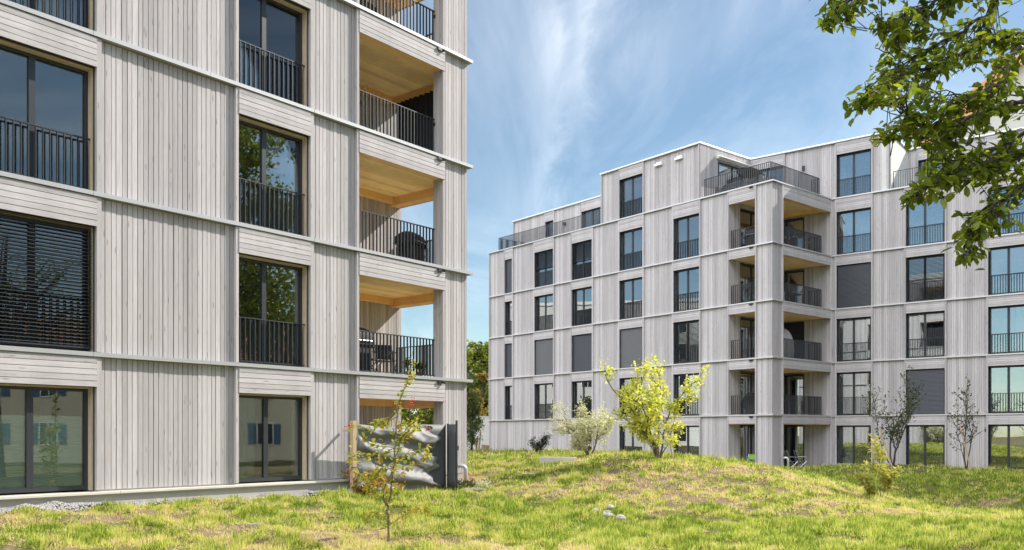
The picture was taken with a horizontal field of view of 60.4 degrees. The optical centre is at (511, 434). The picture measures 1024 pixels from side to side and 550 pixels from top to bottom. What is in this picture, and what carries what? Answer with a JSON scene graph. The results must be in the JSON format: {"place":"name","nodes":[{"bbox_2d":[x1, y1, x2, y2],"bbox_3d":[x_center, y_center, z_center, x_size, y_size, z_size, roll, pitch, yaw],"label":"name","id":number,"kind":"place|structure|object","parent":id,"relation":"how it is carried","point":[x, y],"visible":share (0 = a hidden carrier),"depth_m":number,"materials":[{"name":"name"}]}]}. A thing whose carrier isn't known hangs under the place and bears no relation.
{"place":"outdoors","nodes":[
{"label":"outdoors","id":0,"kind":"place"},
{"bbox_2d":[0,446,1023,549],"bbox_3d":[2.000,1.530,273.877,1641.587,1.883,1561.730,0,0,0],"label":"ground","id":1,"kind":"structure","parent":0,"point":[448,536],"depth_m":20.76,"materials":[{"name":"green plant"}]},
{"bbox_2d":[0,489,377,513],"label":"gravel","id":2,"kind":"structure","parent":1,"relation":"on","point":[48,505],"depth_m":15.75,"materials":[{"name":"grey gravel"}]},
{"bbox_2d":[0,0,472,510],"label":"apartment building","id":3,"kind":"structure","parent":1,"relation":"on","point":[206,272],"depth_m":18.80,"materials":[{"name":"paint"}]},
{"bbox_2d":[0,383,94,493],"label":"window","id":4,"kind":"structure","parent":3,"relation":"in","point":[37,452],"depth_m":15.92,"materials":[{"name":"glass"}]},
{"bbox_2d":[0,209,94,351],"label":"window","id":5,"kind":"structure","parent":3,"relation":"in","point":[88,231],"depth_m":15.76,"materials":[{"name":"paint"}]},
{"bbox_2d":[0,36,94,190],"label":"window","id":6,"kind":"structure","parent":3,"relation":"in","point":[32,54],"depth_m":15.86,"materials":[{"name":"paint"}]},
{"bbox_2d":[12,0,94,30],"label":"window","id":7,"kind":"structure","parent":3,"relation":"in","point":[50,7],"depth_m":16.15,"materials":[{"name":"paint"}]},
{"bbox_2d":[236,393,307,483],"bbox_3d":[-5.404,0.055,19.533,0.429,1.950,1.880,0,0,39],"label":"window","id":8,"kind":"structure","parent":3,"relation":"in","point":[246,400],"depth_m":19.43,"materials":[{"name":"paint"}]},
{"bbox_2d":[239,253,307,366],"bbox_3d":[-5.336,-2.710,19.477,0.252,2.360,1.880,0,0,39],"label":"window","id":9,"kind":"structure","parent":3,"relation":"in","point":[302,269],"depth_m":19.59,"materials":[{"name":"paint"}]},
{"bbox_2d":[239,114,307,236],"bbox_3d":[-5.336,-5.670,19.477,0.252,2.340,1.880,0,0,39],"label":"window","id":10,"kind":"structure","parent":3,"relation":"in","point":[289,148],"depth_m":19.80,"materials":[{"name":"glass"}]},
{"bbox_2d":[239,0,307,106],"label":"window","id":11,"kind":"structure","parent":3,"relation":"in","point":[273,34],"depth_m":19.65,"materials":[{"name":"glass"}]},
{"bbox_2d":[359,327,375,371],"bbox_3d":[-3.920,-2.130,22.195,0.586,1.200,1.092,0,0,39],"label":"barbecue grill","id":12,"kind":"object","parent":3,"relation":"on","point":[362,329],"visible":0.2,"depth_m":22.12,"materials":[{"name":"black metal"}]},
{"bbox_2d":[360,0,375,11],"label":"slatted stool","id":13,"kind":"object","parent":3,"relation":"on","point":[367,5],"visible":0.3,"depth_m":22.02,"materials":[{"name":"brown wood"}]},
{"bbox_2d":[374,345,396,373],"bbox_3d":[-3.383,-1.983,23.509,0.528,0.923,0.649,0,0,-22],"label":"folding chair","id":14,"kind":"object","parent":3,"relation":"on","point":[385,355],"visible":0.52,"depth_m":23.69,"materials":[{"name":"black metal"}]},
{"bbox_2d":[402,357,417,374],"bbox_3d":[-2.679,-1.796,23.103,0.499,0.533,0.493,0,0,0],"label":"potted plant","id":15,"kind":"object","parent":3,"relation":"on","point":[411,364],"visible":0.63,"depth_m":23.05,"materials":[{"name":"green plant"}]},
{"bbox_2d":[395,231,427,261],"bbox_3d":[-2.720,-4.990,23.818,0.638,0.980,1.204,0,0,22],"label":"barbecue grill","id":16,"kind":"object","parent":3,"relation":"on","point":[411,245],"visible":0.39,"depth_m":23.48,"materials":[{"name":"black metal"}]},
{"bbox_2d":[396,91,432,150],"bbox_3d":[-2.664,-8.530,24.837,1.634,2.060,0.106,0,0,39],"label":"outdoor curtain","id":17,"kind":"object","parent":3,"relation":"hanging from","point":[422,104],"visible":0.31,"depth_m":24.85,"materials":[{"name":"fabric"}]},
{"bbox_2d":[415,359,425,375],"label":"potted plant","id":18,"kind":"object","parent":3,"relation":"on","point":[421,367],"visible":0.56,"depth_m":23.46,"materials":[{"name":"grey plant"}]},
{"bbox_2d":[236,522,261,525],"bbox_3d":[-4.484,1.565,15.100,0.400,0.115,0.500,0,0,-6],"label":"cover plate","id":19,"kind":"object","parent":1,"relation":"on","point":[257,524],"visible":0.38,"depth_m":14.87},
{"bbox_2d":[339,458,405,495],"bbox_3d":[-3.286,1.042,20.531,1.644,1.061,0.861,0,0,0],"label":"shrub","id":20,"kind":"object","parent":1,"relation":"on","point":[377,484],"visible":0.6,"depth_m":20.60,"materials":[{"name":"green plant"}]},
{"bbox_2d":[344,352,432,541],"bbox_3d":[-1.973,0.152,14.092,1.482,3.143,0.536,0,0,6],"label":"spindle sapling","id":21,"kind":"object","parent":1,"relation":"on","point":[398,460],"visible":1,"depth_m":14.10,"materials":[{"name":"green plant"}]},
{"bbox_2d":[343,420,458,492],"bbox_3d":[-2.664,0.610,21.848,3.361,1.980,0.490,0,0,-45],"label":"privacy screen","id":22,"kind":"object","parent":1,"relation":"on","point":[431,473],"visible":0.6,"depth_m":22.08,"materials":[{"name":"grey fabric"}]},
{"bbox_2d":[401,408,432,425],"bbox_3d":[-7.024,-1.011,55.868,4.352,4.401,4.167,0,0,0],"label":"garden bush","id":23,"kind":"object","parent":1,"relation":"on","point":[406,414],"visible":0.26,"depth_m":55.37,"materials":[{"name":"green plant"}]},
{"bbox_2d":[418,408,432,423],"bbox_3d":[-5.335,-0.643,58.153,2.151,3.770,2.839,0,0,-35],"label":"garden bush","id":24,"kind":"object","parent":1,"relation":"on","point":[430,411],"visible":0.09,"depth_m":57.83,"materials":[{"name":"green plant"}]},
{"bbox_2d":[458,464,467,482],"bbox_3d":[-1.338,1.151,23.678,0.298,0.766,0.106,0,0,0],"label":"vent pipe","id":25,"kind":"object","parent":1,"relation":"on","point":[463,466],"visible":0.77,"depth_m":23.63,"materials":[{"name":"metal"}]},
{"bbox_2d":[458,476,477,487],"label":"flower clump","id":26,"kind":"object","parent":1,"relation":"on","point":[470,483],"visible":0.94,"depth_m":23.13,"materials":[{"name":"green plant"}]},
{"bbox_2d":[462,485,487,489],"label":"grey gravel","id":27,"kind":"structure","parent":1,"relation":"on","point":[466,488],"depth_m":23.06,"materials":[{"name":"stone"}]},
{"bbox_2d":[473,478,490,486],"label":"flower clump","id":28,"kind":"object","parent":27,"relation":"on","point":[483,483],"visible":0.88,"depth_m":23.51,"materials":[{"name":"yellow plant"}]},
{"bbox_2d":[467,348,484,412],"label":"woodland tree","id":29,"kind":"object","parent":1,"relation":"on","point":[469,361],"visible":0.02,"depth_m":80.36,"materials":[{"name":"green plant"}]},
{"bbox_2d":[467,372,485,451],"bbox_3d":[-2.220,-1.091,43.025,1.956,4.308,1.392,0,0,0],"label":"conifer shrub","id":30,"kind":"object","parent":1,"relation":"on","point":[474,425],"visible":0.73,"depth_m":42.90,"materials":[{"name":"green plant"}]},
{"bbox_2d":[467,339,488,411],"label":"woodland tree","id":31,"kind":"object","parent":1,"relation":"on","point":[480,357],"visible":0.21,"depth_m":83.07,"materials":[{"name":"green plant"}]},
{"bbox_2d":[467,371,488,415],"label":"woodland tree","id":32,"kind":"object","parent":1,"relation":"on","point":[484,376],"visible":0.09,"depth_m":72.76,"materials":[{"name":"green plant"}]},
{"bbox_2d":[467,416,488,449],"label":"garden wall","id":33,"kind":"structure","parent":1,"relation":"on","point":[485,434],"depth_m":63.86,"materials":[{"name":"white concrete"}]},
{"bbox_2d":[478,360,488,409],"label":"woodland tree","id":34,"kind":"object","parent":1,"relation":"on","point":[486,394],"visible":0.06,"depth_m":79.66,"materials":[{"name":"green plant"}]},
{"bbox_2d":[527,432,551,452],"bbox_3d":[1.068,0.379,33.011,1.003,0.976,0.639,0,0,0],"label":"shrub","id":35,"kind":"object","parent":1,"relation":"on","point":[539,446],"visible":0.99,"depth_m":32.98,"materials":[{"name":"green plant"}]},
{"bbox_2d":[539,457,576,464],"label":"concrete slab","id":36,"kind":"structure","parent":1,"relation":"on","point":[551,459],"depth_m":28.59,"materials":[{"name":"grey concrete"}]},
{"bbox_2d":[543,399,618,455],"bbox_3d":[2.324,-0.193,29.461,2.736,2.008,2.316,0,0,0],"label":"shrub","id":37,"kind":"object","parent":1,"relation":"on","point":[582,428],"visible":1,"depth_m":29.34,"materials":[{"name":"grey plant"}]},
{"bbox_2d":[598,353,709,457],"bbox_3d":[4.233,-0.918,26.739,3.300,3.348,2.362,0,0,0],"label":"shrub","id":38,"kind":"object","parent":1,"relation":"on","point":[653,403],"visible":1,"depth_m":26.64,"materials":[{"name":"green plant"}]},
{"bbox_2d":[661,406,673,460],"bbox_3d":[4.759,0.043,26.800,0.044,1.930,0.573,0,0,-41],"label":"tree stake","id":39,"kind":"object","parent":1,"relation":"on","point":[667,434],"visible":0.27,"depth_m":26.80,"materials":[{"name":"brown wood"}]},
{"bbox_2d":[488,127,1023,468],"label":"apartment building","id":40,"kind":"structure","parent":1,"relation":"on","point":[637,262],"depth_m":48.53,"materials":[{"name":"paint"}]},
{"bbox_2d":[505,386,511,419],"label":"window","id":41,"kind":"structure","parent":40,"relation":"in","point":[508,389],"depth_m":61.82,"materials":[{"name":"glass"}]},
{"bbox_2d":[505,343,511,377],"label":"window","id":42,"kind":"structure","parent":40,"relation":"in","point":[508,347],"depth_m":61.64,"materials":[{"name":"paint"}]},
{"bbox_2d":[505,301,511,335],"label":"window","id":43,"kind":"structure","parent":40,"relation":"in","point":[508,306],"depth_m":61.82,"materials":[{"name":"glass"}]},
{"bbox_2d":[505,259,511,292],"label":"window","id":44,"kind":"structure","parent":40,"relation":"in","point":[508,263],"depth_m":61.64,"materials":[{"name":"paint"}]},
{"bbox_2d":[535,383,552,418],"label":"window","id":45,"kind":"structure","parent":40,"relation":"in","point":[543,392],"depth_m":59.05,"materials":[{"name":"glass"}]},
{"bbox_2d":[535,338,552,374],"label":"window","id":46,"kind":"structure","parent":40,"relation":"in","point":[543,347],"depth_m":58.72,"materials":[{"name":"paint"}]},
{"bbox_2d":[535,293,552,330],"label":"window","id":47,"kind":"structure","parent":40,"relation":"in","point":[543,304],"depth_m":58.96,"materials":[{"name":"glass"}]},
{"bbox_2d":[535,249,552,287],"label":"window","id":48,"kind":"structure","parent":40,"relation":"in","point":[544,260],"depth_m":58.96,"materials":[{"name":"glass"}]},
{"bbox_2d":[546,220,552,237],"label":"window","id":49,"kind":"structure","parent":40,"relation":"in","point":[550,222],"depth_m":63.74,"materials":[{"name":"paint"}]},
{"bbox_2d":[572,427,591,450],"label":"window","id":50,"kind":"structure","parent":40,"relation":"in","point":[590,448],"depth_m":55.73,"materials":[{"name":"paint"}]},
{"bbox_2d":[572,380,591,417],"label":"window","id":51,"kind":"structure","parent":40,"relation":"in","point":[582,390],"depth_m":56.15,"materials":[{"name":"glass"}]},
{"bbox_2d":[572,333,591,371],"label":"window","id":52,"kind":"structure","parent":40,"relation":"in","point":[582,343],"depth_m":55.92,"materials":[{"name":"fabric"}]},
{"bbox_2d":[572,286,591,325],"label":"window","id":53,"kind":"structure","parent":40,"relation":"in","point":[581,298],"depth_m":56.15,"materials":[{"name":"glass"}]},
{"bbox_2d":[572,239,591,279],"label":"window","id":54,"kind":"structure","parent":40,"relation":"in","point":[581,252],"depth_m":56.05,"materials":[{"name":"glass"}]},
{"bbox_2d":[582,207,600,227],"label":"window","id":55,"kind":"structure","parent":40,"relation":"in","point":[596,209],"depth_m":60.38,"materials":[{"name":"glass"}]},
{"bbox_2d":[620,426,641,452],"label":"window","id":56,"kind":"structure","parent":40,"relation":"in","point":[626,439],"depth_m":53.07,"materials":[{"name":"glass"}]},
{"bbox_2d":[620,377,641,416],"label":"window","id":57,"kind":"structure","parent":40,"relation":"in","point":[622,381],"depth_m":53.14,"materials":[{"name":"glass"}]},
{"bbox_2d":[620,327,641,367],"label":"window","id":58,"kind":"structure","parent":40,"relation":"in","point":[630,338],"depth_m":52.71,"materials":[{"name":"paint"}]},
{"bbox_2d":[620,227,641,270],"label":"window","id":59,"kind":"structure","parent":40,"relation":"in","point":[631,241],"depth_m":52.84,"materials":[{"name":"glass"}]},
{"bbox_2d":[620,173,641,218],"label":"window","id":60,"kind":"structure","parent":40,"relation":"in","point":[630,189],"depth_m":52.84,"materials":[{"name":"glass"}]},
{"bbox_2d":[620,277,642,319],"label":"window","id":61,"kind":"structure","parent":40,"relation":"in","point":[630,290],"depth_m":52.84,"materials":[{"name":"glass"}]},
{"bbox_2d":[674,426,698,456],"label":"window","id":62,"kind":"structure","parent":40,"relation":"in","point":[689,441],"depth_m":49.48,"materials":[{"name":"glass"}]},
{"bbox_2d":[674,319,698,363],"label":"window","id":63,"kind":"structure","parent":40,"relation":"in","point":[686,333],"depth_m":49.53,"materials":[{"name":"glass"}]},
{"bbox_2d":[674,266,698,311],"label":"window","id":64,"kind":"structure","parent":40,"relation":"in","point":[686,282],"depth_m":49.59,"materials":[{"name":"glass"}]},
{"bbox_2d":[674,213,698,259],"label":"window","id":65,"kind":"structure","parent":40,"relation":"in","point":[686,230],"depth_m":49.59,"materials":[{"name":"glass"}]},
{"bbox_2d":[674,373,700,415],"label":"window","id":66,"kind":"structure","parent":40,"relation":"in","point":[693,408],"depth_m":49.65,"materials":[{"name":"glass"}]},
{"bbox_2d":[718,162,744,182],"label":"window","id":67,"kind":"structure","parent":40,"relation":"in","point":[732,167],"depth_m":50.46,"materials":[{"name":"paint"}]},
{"bbox_2d":[716,177,756,193],"bbox_3d":[12.306,-13.555,48.401,0.900,0.950,2.200,0,0,-39],"label":"terrace sofa","id":68,"kind":"object","parent":40,"relation":"on","point":[732,184],"visible":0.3,"depth_m":48.41,"materials":[{"name":"grey fabric"}]},
{"bbox_2d":[739,424,754,463],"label":"window","id":69,"kind":"structure","parent":40,"relation":"in","point":[747,432],"depth_m":48.40,"materials":[{"name":"glass"}]},
{"bbox_2d":[740,371,754,414],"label":"window","id":70,"kind":"structure","parent":40,"relation":"in","point":[747,380],"depth_m":48.31,"materials":[{"name":"paint"}]},
{"bbox_2d":[740,317,754,358],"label":"window","id":71,"kind":"structure","parent":40,"relation":"in","point":[747,326],"depth_m":48.36,"materials":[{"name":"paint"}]},
{"bbox_2d":[740,263,754,302],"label":"window","id":72,"kind":"structure","parent":40,"relation":"in","point":[747,273],"depth_m":48.31,"materials":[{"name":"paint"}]},
{"bbox_2d":[740,208,754,246],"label":"window","id":73,"kind":"structure","parent":40,"relation":"in","point":[747,219],"depth_m":48.25,"materials":[{"name":"glass"}]},
{"bbox_2d":[742,229,753,245],"bbox_3d":[12.816,-10.445,46.890,0.534,1.050,1.050,0,0,-39],"label":"barbecue grill","id":74,"kind":"object","parent":40,"relation":"on","point":[749,237],"visible":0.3,"depth_m":46.81,"materials":[{"name":"black metal"}]},
{"bbox_2d":[742,283,753,301],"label":"potted plant","id":75,"kind":"object","parent":40,"relation":"on","point":[747,293],"visible":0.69,"depth_m":46.84,"materials":[{"name":"green plant"}]},
{"bbox_2d":[742,392,754,412],"bbox_3d":[12.861,-1.682,46.862,0.430,1.243,1.260,0,0,-39],"label":"round chair","id":76,"kind":"object","parent":40,"relation":"on","point":[744,399],"visible":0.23,"depth_m":47.09,"materials":[{"name":"black fabric"}]},
{"bbox_2d":[737,167,761,178],"bbox_3d":[12.929,-13.812,47.901,1.336,1.464,1.336,0,0,-18],"label":"folded parasol","id":77,"kind":"object","parent":40,"relation":"on","point":[755,172],"visible":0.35,"depth_m":48.06,"materials":[{"name":"fabric"}]},
{"bbox_2d":[747,454,754,461],"bbox_3d":[12.830,1.417,47.059,0.528,0.804,0.648,0,0,28],"label":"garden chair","id":78,"kind":"object","parent":40,"relation":"on","point":[751,456],"visible":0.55,"depth_m":47.27,"materials":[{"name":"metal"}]},
{"bbox_2d":[761,166,782,177],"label":"window","id":79,"kind":"structure","parent":40,"relation":"in","point":[777,166],"depth_m":51.15,"materials":[{"name":"glass"}]},
{"bbox_2d":[784,328,792,357],"bbox_3d":[14.692,-4.900,47.744,1.283,1.740,1.015,0,0,0],"label":"hanging chair","id":80,"kind":"object","parent":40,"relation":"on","point":[787,335],"visible":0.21,"depth_m":47.39,"materials":[{"name":"fabric"}]},
{"bbox_2d":[784,450,797,465],"bbox_3d":[14.547,1.303,45.844,0.649,1.032,0.528,0,0,-2],"label":"folding chair","id":81,"kind":"object","parent":40,"relation":"on","point":[786,453],"visible":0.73,"depth_m":45.68,"materials":[{"name":"grey fabric"}]},
{"bbox_2d":[784,426,803,466],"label":"window","id":82,"kind":"structure","parent":40,"relation":"in","point":[798,430],"depth_m":50.19,"materials":[{"name":"glass"}]},
{"bbox_2d":[784,374,803,414],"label":"window","id":83,"kind":"structure","parent":40,"relation":"in","point":[787,375],"depth_m":50.31,"materials":[{"name":"paint"}]},
{"bbox_2d":[784,321,803,358],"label":"window","id":84,"kind":"structure","parent":40,"relation":"in","point":[796,329],"depth_m":49.97,"materials":[{"name":"glass"}]},
{"bbox_2d":[784,269,803,302],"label":"window","id":85,"kind":"structure","parent":40,"relation":"in","point":[798,275],"depth_m":50.17,"materials":[{"name":"glass"}]},
{"bbox_2d":[784,217,803,247],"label":"window","id":86,"kind":"structure","parent":40,"relation":"in","point":[799,223],"depth_m":50.17,"materials":[{"name":"glass"}]},
{"bbox_2d":[793,450,806,466],"bbox_3d":[15.189,1.303,46.330,0.649,1.032,0.528,0,0,4],"label":"folding chair","id":87,"kind":"object","parent":40,"relation":"on","point":[796,455],"visible":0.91,"depth_m":46.24,"materials":[{"name":"metal"}]},
{"bbox_2d":[837,425,870,463],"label":"window","id":88,"kind":"structure","parent":40,"relation":"in","point":[848,430],"depth_m":48.56,"materials":[{"name":"glass"}]},
{"bbox_2d":[837,371,870,415],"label":"window","id":89,"kind":"structure","parent":40,"relation":"in","point":[854,398],"depth_m":48.12,"materials":[{"name":"glass"}]},
{"bbox_2d":[837,316,870,361],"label":"window","id":90,"kind":"structure","parent":40,"relation":"in","point":[865,342],"depth_m":48.02,"materials":[{"name":"glass"}]},
{"bbox_2d":[837,262,870,307],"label":"window","id":91,"kind":"structure","parent":40,"relation":"in","point":[853,280],"depth_m":48.02,"materials":[{"name":"paint"}]},
{"bbox_2d":[837,207,870,254],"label":"window","id":92,"kind":"structure","parent":40,"relation":"in","point":[856,236],"depth_m":48.20,"materials":[{"name":"glass"}]},
{"bbox_2d":[837,148,870,196],"bbox_3d":[18.763,-14.275,48.145,1.839,2.390,0.405,0,0,38],"label":"window","id":93,"kind":"structure","parent":40,"relation":"in","point":[854,168],"depth_m":48.20,"materials":[{"name":"glass"}]},
{"bbox_2d":[906,425,944,465],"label":"window","id":94,"kind":"structure","parent":40,"relation":"in","point":[937,431],"depth_m":45.95,"materials":[{"name":"glass"}]},
{"bbox_2d":[906,368,944,414],"bbox_3d":[21.563,-2.265,45.857,1.879,2.398,0.232,0,0,38],"label":"window","id":95,"kind":"structure","parent":40,"relation":"in","point":[933,379],"depth_m":45.71,"materials":[{"name":"paint"}]},
{"bbox_2d":[906,310,944,357],"bbox_3d":[21.563,-5.225,45.857,1.879,2.390,0.232,0,0,38],"label":"window","id":96,"kind":"structure","parent":40,"relation":"in","point":[932,312],"depth_m":45.91,"materials":[{"name":"paint"}]},
{"bbox_2d":[906,253,944,301],"bbox_3d":[21.563,-8.165,45.857,1.879,2.390,0.232,0,0,38],"label":"window","id":97,"kind":"structure","parent":40,"relation":"in","point":[908,285],"depth_m":45.87,"materials":[{"name":"glass"}]},
{"bbox_2d":[906,196,944,245],"bbox_3d":[21.616,-11.115,45.925,1.879,2.390,0.405,0,0,38],"label":"window","id":98,"kind":"structure","parent":40,"relation":"in","point":[926,225],"depth_m":46.00,"materials":[{"name":"glass"}]},
{"bbox_2d":[918,159,932,180],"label":"window","id":99,"kind":"structure","parent":40,"relation":"in","point":[922,161],"depth_m":49.55,"materials":[{"name":"paint"}]},
{"bbox_2d":[988,424,1023,468],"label":"window","id":100,"kind":"structure","parent":40,"relation":"in","point":[1017,430],"depth_m":43.55,"materials":[{"name":"glass"}]},
{"bbox_2d":[988,365,1023,412],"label":"window","id":101,"kind":"structure","parent":40,"relation":"in","point":[1005,366],"depth_m":43.59,"materials":[{"name":"glass"}]},
{"bbox_2d":[988,304,1023,353],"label":"window","id":102,"kind":"structure","parent":40,"relation":"in","point":[1019,309],"depth_m":43.54,"materials":[{"name":"glass"}]},
{"bbox_2d":[988,244,1023,294],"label":"window","id":103,"kind":"structure","parent":40,"relation":"in","point":[1022,245],"depth_m":43.59,"materials":[{"name":"paint"}]},
{"bbox_2d":[988,185,1023,233],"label":"window","id":104,"kind":"structure","parent":40,"relation":"in","point":[1003,231],"depth_m":43.67,"materials":[{"name":"glass"}]},
{"bbox_2d":[846,432,904,497],"bbox_3d":[10.180,0.884,24.561,1.255,1.976,1.128,0,0,-39],"label":"sapling","id":105,"kind":"object","parent":1,"relation":"on","point":[885,480],"visible":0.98,"depth_m":24.50,"materials":[{"name":"green plant"}]},
{"bbox_2d":[879,426,892,467],"bbox_3d":[15.626,0.629,36.701,0.646,1.988,0.056,0,0,20],"label":"tree stake","id":106,"kind":"object","parent":1,"relation":"on","point":[885,446],"visible":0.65,"depth_m":36.69,"materials":[{"name":"brown wood"}]},
{"bbox_2d":[862,365,927,466],"bbox_3d":[16.403,-0.787,37.247,2.937,4.506,2.267,0,0,42],"label":"birch sapling","id":107,"kind":"object","parent":1,"relation":"on","point":[895,431],"visible":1,"depth_m":37.26,"materials":[{"name":"green plant"}]},
{"bbox_2d":[808,0,1023,269],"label":"walnut tree","id":108,"kind":"object","parent":1,"relation":"on","point":[884,92],"visible":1,"depth_m":8.45,"materials":[{"name":"green plant"}]},
{"bbox_2d":[945,374,985,468],"bbox_3d":[18.899,-0.564,36.634,1.508,4.109,2.623,0,0,29],"label":"birch sapling","id":109,"kind":"object","parent":1,"relation":"on","point":[966,400],"visible":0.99,"depth_m":36.20,"materials":[{"name":"green plant"}]},
{"bbox_2d":[960,426,971,468],"bbox_3d":[18.423,0.627,35.699,0.496,1.961,0.057,0,0,27],"label":"tree stake","id":110,"kind":"object","parent":1,"relation":"on","point":[965,447],"visible":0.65,"depth_m":35.69,"materials":[{"name":"brown wood"}]},
{"bbox_2d":[912,54,1023,147],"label":"tall house","id":111,"kind":"structure","parent":1,"relation":"on","point":[995,122],"depth_m":76.00,"materials":[{"name":"white paint"}]},
{"bbox_2d":[401,0,1023,414],"label":"sky","id":112,"kind":"structure","parent":0,"point":[562,94],"materials":[{"name":"blue"}]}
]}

